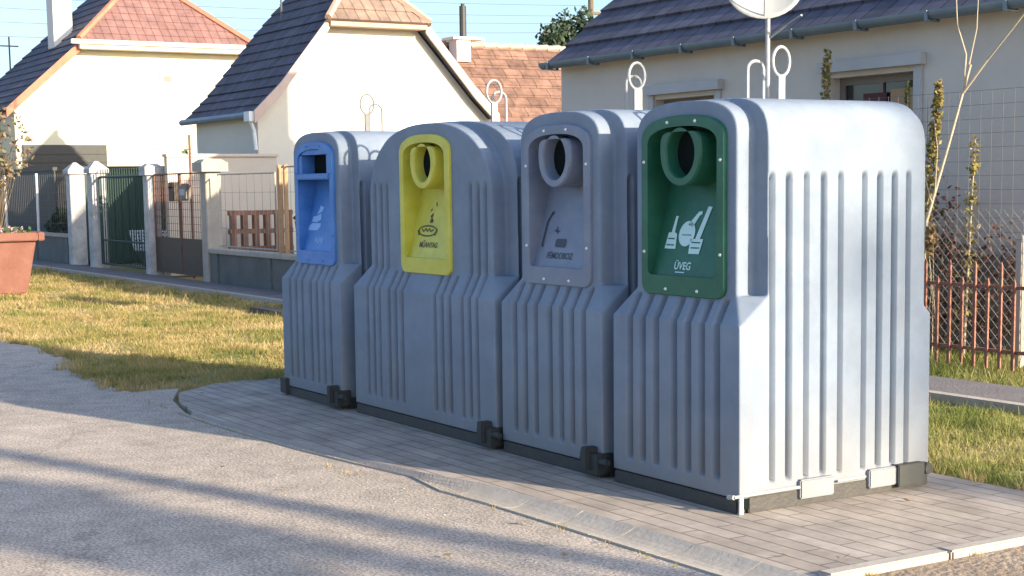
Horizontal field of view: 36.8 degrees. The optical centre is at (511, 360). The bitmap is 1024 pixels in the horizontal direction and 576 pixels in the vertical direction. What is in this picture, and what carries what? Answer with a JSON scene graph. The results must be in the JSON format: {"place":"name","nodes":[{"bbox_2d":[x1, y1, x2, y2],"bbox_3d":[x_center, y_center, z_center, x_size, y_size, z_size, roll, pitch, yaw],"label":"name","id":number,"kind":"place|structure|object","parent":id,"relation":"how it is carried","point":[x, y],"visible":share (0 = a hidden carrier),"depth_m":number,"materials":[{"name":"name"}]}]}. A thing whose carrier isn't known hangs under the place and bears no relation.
{"place":"outdoors","nodes":[
{"label":"outdoors","id":0,"kind":"place"},
{"bbox_2d":[82,166,166,263],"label":"shed","id":1,"kind":"structure","parent":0,"point":[125,167],"depth_m":31.98,"materials":[{"name":"green paint"}]},
{"bbox_2d":[0,0,250,223],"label":"house","id":2,"kind":"structure","parent":0,"point":[116,82],"depth_m":39.33,"materials":[{"name":"paint"}]},
{"bbox_2d":[22,145,106,223],"bbox_3d":[-11.162,-4.098,38.674,2.100,2.620,0.068,-5,8,-31],"label":"garage door","id":3,"kind":"structure","parent":2,"relation":"in","point":[59,156],"depth_m":38.53,"materials":[{"name":"metal"}]},
{"bbox_2d":[0,7,549,23],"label":"power cable","id":4,"kind":"object","parent":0,"point":[264,18],"visible":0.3,"depth_m":66.61,"materials":[{"name":"grey plastic"}]},
{"bbox_2d":[75,0,533,15],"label":"power cable","id":5,"kind":"object","parent":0,"point":[276,9],"visible":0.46,"depth_m":67.03,"materials":[{"name":"grey plastic"}]},
{"bbox_2d":[0,0,612,77],"label":"sky","id":6,"kind":"structure","parent":0,"point":[481,21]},
{"bbox_2d":[0,332,713,575],"bbox_3d":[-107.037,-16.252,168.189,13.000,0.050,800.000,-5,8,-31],"label":"road","id":7,"kind":"structure","parent":0,"point":[104,510],"depth_m":7.23,"materials":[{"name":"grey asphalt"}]},
{"bbox_2d":[0,262,1023,484],"bbox_3d":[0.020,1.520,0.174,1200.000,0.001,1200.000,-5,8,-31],"label":"ground","id":8,"kind":"structure","parent":0,"point":[137,270],"depth_m":15.26,"materials":[{"name":"green plant"}]},
{"bbox_2d":[0,167,56,231],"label":"board fence","id":9,"kind":"object","parent":8,"relation":"on","point":[47,191],"visible":0.37,"depth_m":36.43,"materials":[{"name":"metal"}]},
{"bbox_2d":[25,230,69,263],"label":"wall","id":10,"kind":"structure","parent":8,"relation":"on","point":[52,247],"depth_m":32.37,"materials":[{"name":"concrete"}]},
{"bbox_2d":[0,174,66,231],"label":"wire fence","id":11,"kind":"object","parent":10,"relation":"on","point":[37,204],"visible":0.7,"depth_m":33.56,"materials":[{"name":"grey metal"}]},
{"bbox_2d":[43,201,67,232],"bbox_3d":[-9.493,-2.820,32.938,0.796,1.418,2.613,-5,8,-31],"label":"bush","id":12,"kind":"object","parent":8,"relation":"on","point":[60,228],"visible":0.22,"depth_m":32.89,"materials":[{"name":"green plant"}]},
{"bbox_2d":[63,163,87,264],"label":"gate pillar","id":13,"kind":"structure","parent":8,"relation":"on","point":[76,212],"depth_m":30.98,"materials":[{"name":"grey concrete"}]},
{"bbox_2d":[83,161,109,267],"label":"gate pillar","id":14,"kind":"structure","parent":8,"relation":"on","point":[92,170],"depth_m":29.74,"materials":[{"name":"grey concrete"}]},
{"bbox_2d":[98,167,145,268],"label":"garden gate","id":15,"kind":"structure","parent":14,"relation":"attached to","point":[117,176],"depth_m":28.65,"materials":[{"name":"green metal"}]},
{"bbox_2d":[0,266,284,391],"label":"grass","id":16,"kind":"structure","parent":8,"relation":"on","point":[198,321],"depth_m":16.72,"materials":[{"name":"green plant"}]},
{"bbox_2d":[0,231,44,294],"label":"planter","id":17,"kind":"object","parent":16,"relation":"on","point":[16,254],"visible":0.83,"depth_m":22.54,"materials":[{"name":"ceramic"}]},
{"bbox_2d":[0,226,30,232],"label":"flowers","id":18,"kind":"object","parent":17,"relation":"in","point":[7,229],"visible":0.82,"depth_m":22.67,"materials":[{"name":"white plant"}]},
{"bbox_2d":[0,105,34,227],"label":"shrub","id":19,"kind":"object","parent":17,"relation":"in","point":[8,166],"visible":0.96,"depth_m":28.17,"materials":[{"name":"green plant"}]},
{"bbox_2d":[129,230,166,266],"bbox_3d":[-7.006,-2.179,29.920,0.792,0.724,1.102,-5,8,-31],"label":"garden basket","id":20,"kind":"object","parent":8,"relation":"on","point":[164,234],"visible":0.23,"depth_m":29.72,"materials":[{"name":"white plastic"}]},
{"bbox_2d":[138,164,163,274],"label":"gate pillar","id":21,"kind":"structure","parent":8,"relation":"on","point":[147,171],"depth_m":27.01,"materials":[{"name":"grey concrete"}]},
{"bbox_2d":[153,135,202,278],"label":"garden gate","id":22,"kind":"structure","parent":21,"relation":"attached to","point":[182,255],"depth_m":25.95,"materials":[{"name":"brown metal"}]},
{"bbox_2d":[168,182,178,200],"bbox_3d":[-5.690,-2.844,25.910,0.118,0.320,0.250,-5,8,-31],"label":"mailbox","id":23,"kind":"object","parent":22,"relation":"attached to","point":[173,190],"visible":0.99,"depth_m":25.82,"materials":[{"name":"black metal"}]},
{"bbox_2d":[179,184,190,200],"bbox_3d":[-5.403,-2.785,25.450,0.096,0.280,0.380,-5,8,-31],"label":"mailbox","id":24,"kind":"object","parent":22,"relation":"attached to","point":[184,192],"visible":1,"depth_m":25.34,"materials":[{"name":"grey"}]},
{"bbox_2d":[160,146,191,230],"bbox_3d":[-6.021,-2.792,28.293,0.990,2.291,1.070,-5,8,-31],"label":"bush","id":25,"kind":"object","parent":8,"relation":"on","point":[183,152],"visible":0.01,"depth_m":28.10,"materials":[{"name":"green plant"}]},
{"bbox_2d":[192,159,227,281],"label":"gate pillar","id":26,"kind":"structure","parent":8,"relation":"on","point":[209,170],"depth_m":24.55,"materials":[{"name":"concrete"}]},
{"bbox_2d":[162,154,277,275],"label":"garden wall","id":27,"kind":"structure","parent":8,"relation":"on","point":[263,186],"depth_m":27.34,"materials":[{"name":"beige paint"}]},
{"bbox_2d":[153,147,192,153],"bbox_3d":[-5.851,-3.628,26.583,0.700,0.109,0.039,-5,8,-31],"label":"rail","id":28,"kind":"object","parent":27,"relation":"on","point":[169,148],"visible":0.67,"depth_m":26.54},
{"bbox_2d":[208,248,296,290],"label":"wall","id":29,"kind":"structure","parent":8,"relation":"on","point":[256,269],"depth_m":23.19,"materials":[{"name":"concrete"}]},
{"bbox_2d":[217,172,277,250],"bbox_3d":[-4.041,-2.279,23.419,0.023,1.142,2.310,-5,8,-31],"label":"wire fence","id":30,"kind":"object","parent":29,"relation":"on","point":[275,211],"visible":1,"depth_m":23.36,"materials":[{"name":"grey metal"}]},
{"bbox_2d":[276,165,295,253],"bbox_3d":[-2.354,-1.772,20.727,0.070,1.780,3.889,-5,8,-31],"label":"fence post","id":31,"kind":"object","parent":29,"relation":"on","point":[283,214],"visible":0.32,"depth_m":22.18,"materials":[{"name":"brown"}]},
{"bbox_2d":[227,210,293,253],"bbox_3d":[-4.369,-2.062,26.841,1.170,1.120,0.120,-5,8,-31],"label":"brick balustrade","id":32,"kind":"object","parent":8,"relation":"on","point":[244,231],"visible":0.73,"depth_m":26.72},
{"bbox_2d":[250,306,282,316],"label":"drain slab","id":33,"kind":"structure","parent":8,"relation":"on","point":[265,309],"depth_m":18.57,"materials":[{"name":"concrete"}]},
{"bbox_2d":[179,0,499,253],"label":"house","id":34,"kind":"structure","parent":8,"relation":"on","point":[295,72],"depth_m":29.61,"materials":[{"name":"paint"}]},
{"bbox_2d":[179,412,806,575],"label":"gutter","id":35,"kind":"object","parent":8,"relation":"on","point":[702,558],"visible":0.46,"depth_m":6.92,"materials":[{"name":"concrete"}]},
{"bbox_2d":[441,3,565,121],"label":"house roof","id":36,"kind":"structure","parent":8,"relation":"on","point":[531,89],"depth_m":39.13,"materials":[{"name":"orange tile"}]},
{"bbox_2d":[0,325,1023,575],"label":"edge weeds","id":37,"kind":"object","parent":8,"relation":"on","point":[76,367],"visible":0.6,"depth_m":12.47,"materials":[{"name":"green plant"}]},
{"bbox_2d":[32,264,1023,415],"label":"sidewalk edging","id":38,"kind":"object","parent":8,"relation":"on","point":[970,401],"depth_m":10.70,"materials":[{"name":"concrete"}]},
{"bbox_2d":[535,5,593,45],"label":"tree","id":39,"kind":"object","parent":8,"relation":"on","point":[562,31],"visible":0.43,"depth_m":61.45,"materials":[{"name":"green plant"}]},
{"bbox_2d":[577,0,600,16],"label":"utility pole","id":40,"kind":"object","parent":8,"relation":"on","point":[591,4],"visible":0.03,"depth_m":71.32,"materials":[{"name":"grey concrete"}]},
{"bbox_2d":[1,36,538,44],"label":"power cable","id":41,"kind":"object","parent":40,"relation":"attached to","point":[44,37],"visible":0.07,"depth_m":57.81,"materials":[{"name":"grey plastic"}]},
{"bbox_2d":[9,22,542,32],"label":"power cable","id":42,"kind":"object","parent":40,"relation":"attached to","point":[258,30],"visible":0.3,"depth_m":67.31,"materials":[{"name":"grey plastic"}]},
{"bbox_2d":[423,2,588,5],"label":"power cable","id":43,"kind":"object","parent":40,"relation":"attached to","point":[507,4],"visible":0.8,"depth_m":69.11,"materials":[{"name":"grey plastic"}]},
{"bbox_2d":[538,0,1023,355],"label":"house","id":44,"kind":"structure","parent":8,"relation":"on","point":[685,50],"depth_m":14.29,"materials":[{"name":"stone"}]},
{"bbox_2d":[644,79,723,109],"bbox_3d":[1.913,-2.242,16.735,0.300,1.525,1.290,-5,8,-31],"label":"window","id":45,"kind":"structure","parent":44,"relation":"in","point":[717,85],"depth_m":16.60,"materials":[{"name":"brown"}]},
{"bbox_2d":[816,52,926,122],"bbox_3d":[3.379,-2.043,14.363,0.300,1.530,1.320,-5,8,-31],"label":"window","id":46,"kind":"structure","parent":44,"relation":"in","point":[892,86],"depth_m":14.24,"materials":[{"name":"brown"}]},
{"bbox_2d":[819,47,831,99],"bbox_3d":[2.910,-1.539,14.362,0.169,2.721,0.218,-5,8,-31],"label":"leafy stem","id":47,"kind":"object","parent":8,"relation":"on","point":[826,76],"visible":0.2,"depth_m":14.21,"materials":[{"name":"green plant"}]},
{"bbox_2d":[904,80,910,107],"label":"leafy stem","id":48,"kind":"object","parent":8,"relation":"on","point":[907,96],"visible":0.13,"depth_m":13.45,"materials":[{"name":"green plant"}]},
{"bbox_2d":[819,532,1023,575],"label":"kerb","id":49,"kind":"structure","parent":8,"relation":"on","point":[899,562],"depth_m":6.08,"materials":[{"name":"concrete"}]},
{"bbox_2d":[924,222,939,354],"bbox_3d":[3.510,-0.588,12.917,0.136,1.146,0.124,-2,7,-7],"label":"bush","id":50,"kind":"object","parent":8,"relation":"on","point":[932,234],"visible":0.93,"depth_m":12.87,"materials":[{"name":"green plant"}]},
{"bbox_2d":[924,79,944,293],"bbox_3d":[3.527,-1.220,13.186,0.182,2.342,0.392,-5,8,-31],"label":"leafy stem","id":51,"kind":"object","parent":8,"relation":"on","point":[937,100],"visible":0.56,"depth_m":13.02,"materials":[{"name":"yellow plant"}]},
{"bbox_2d":[858,87,1023,246],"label":"wire fence","id":52,"kind":"object","parent":8,"relation":"on","point":[979,161],"visible":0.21,"depth_m":12.69,"materials":[{"name":"grey metal"}]},
{"bbox_2d":[954,134,980,356],"bbox_3d":[3.828,-0.960,12.929,0.168,1.873,0.232,-5,8,-31],"label":"leafy stem","id":53,"kind":"object","parent":8,"relation":"on","point":[972,170],"visible":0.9,"depth_m":12.90,"materials":[{"name":"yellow plant"}]},
{"bbox_2d":[926,175,1018,355],"bbox_3d":[3.718,-0.881,13.417,0.704,1.662,1.838,-5,8,-31],"label":"bush","id":54,"kind":"object","parent":8,"relation":"on","point":[950,256],"visible":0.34,"depth_m":13.21,"materials":[{"name":"brown plant"}]},
{"bbox_2d":[924,259,1023,370],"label":"picket fence","id":55,"kind":"object","parent":8,"relation":"on","point":[973,348],"visible":0.2,"depth_m":12.19,"materials":[{"name":"brown wood"}]},
{"bbox_2d":[924,209,1023,349],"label":"chain link fence","id":56,"kind":"object","parent":8,"relation":"on","point":[972,271],"visible":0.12,"depth_m":12.64,"materials":[{"name":"metal"}]},
{"bbox_2d":[924,0,1023,261],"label":"sapling","id":57,"kind":"object","parent":8,"relation":"on","point":[965,87],"visible":0.81,"depth_m":12.59,"materials":[{"name":"beige plant"}]},
{"bbox_2d":[985,259,1014,334],"bbox_3d":[4.338,-0.906,12.688,0.470,1.811,1.107,-5,8,-31],"label":"bush","id":58,"kind":"object","parent":8,"relation":"on","point":[1009,272],"visible":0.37,"depth_m":12.85,"materials":[{"name":"green plant"}]},
{"bbox_2d":[1014,235,1023,366],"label":"fence post","id":59,"kind":"object","parent":8,"relation":"on","point":[1019,321],"visible":0.85,"depth_m":12.19,"materials":[{"name":"concrete"}]},
{"bbox_2d":[32,259,1023,402],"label":"sidewalk","id":60,"kind":"structure","parent":0,"point":[981,389],"depth_m":21.56,"materials":[{"name":"concrete"}]},
{"bbox_2d":[179,378,1023,575],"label":"paving","id":61,"kind":"structure","parent":0,"point":[937,511],"depth_m":7.27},
{"bbox_2d":[280,93,397,408],"bbox_3d":[-0.910,-0.817,10.970,1.285,2.144,1.085,-5,8,-31],"label":"recycling container","id":62,"kind":"object","parent":61,"relation":"on","point":[332,263],"visible":0.42,"depth_m":10.56,"materials":[{"name":"grey plastic"}]},
{"bbox_2d":[354,79,527,448],"bbox_3d":[-0.071,-0.679,9.653,1.285,2.146,1.910,-5,8,-31],"label":"recycling container","id":63,"kind":"object","parent":61,"relation":"on","point":[438,281],"visible":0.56,"depth_m":9.25,"materials":[{"name":"grey plastic"}]},
{"bbox_2d":[66,332,1022,556],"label":"fallen leaves","id":64,"kind":"object","parent":61,"relation":"on","point":[562,554],"visible":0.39,"depth_m":6.44,"materials":[{"name":"brown plant"}]},
{"bbox_2d":[502,61,650,477],"bbox_3d":[0.698,-0.548,8.413,1.285,2.146,1.080,-5,8,-31],"label":"recycling container","id":65,"kind":"object","parent":61,"relation":"on","point":[570,293],"visible":0.49,"depth_m":8.08,"materials":[{"name":"grey plastic"}]},
{"bbox_2d":[614,45,932,514],"bbox_3d":[1.255,-0.454,7.527,1.271,2.146,1.030,-5,8,-31],"label":"recycling container","id":66,"kind":"object","parent":61,"relation":"on","point":[771,331],"visible":1,"depth_m":7.19,"materials":[{"name":"grey plastic"}]},
{"bbox_2d":[729,0,801,98],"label":"satellite dish","id":67,"kind":"object","parent":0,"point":[767,10],"visible":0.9,"depth_m":14.05,"materials":[{"name":"paint"}]},
{"bbox_2d":[871,545,1023,575],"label":"dirt verge","id":68,"kind":"structure","parent":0,"point":[1007,562],"depth_m":5.99,"materials":[{"name":"beige soil"}]},
{"bbox_2d":[928,336,1023,490],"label":"grass","id":69,"kind":"structure","parent":0,"point":[1001,423],"depth_m":9.37,"materials":[{"name":"green plant"}]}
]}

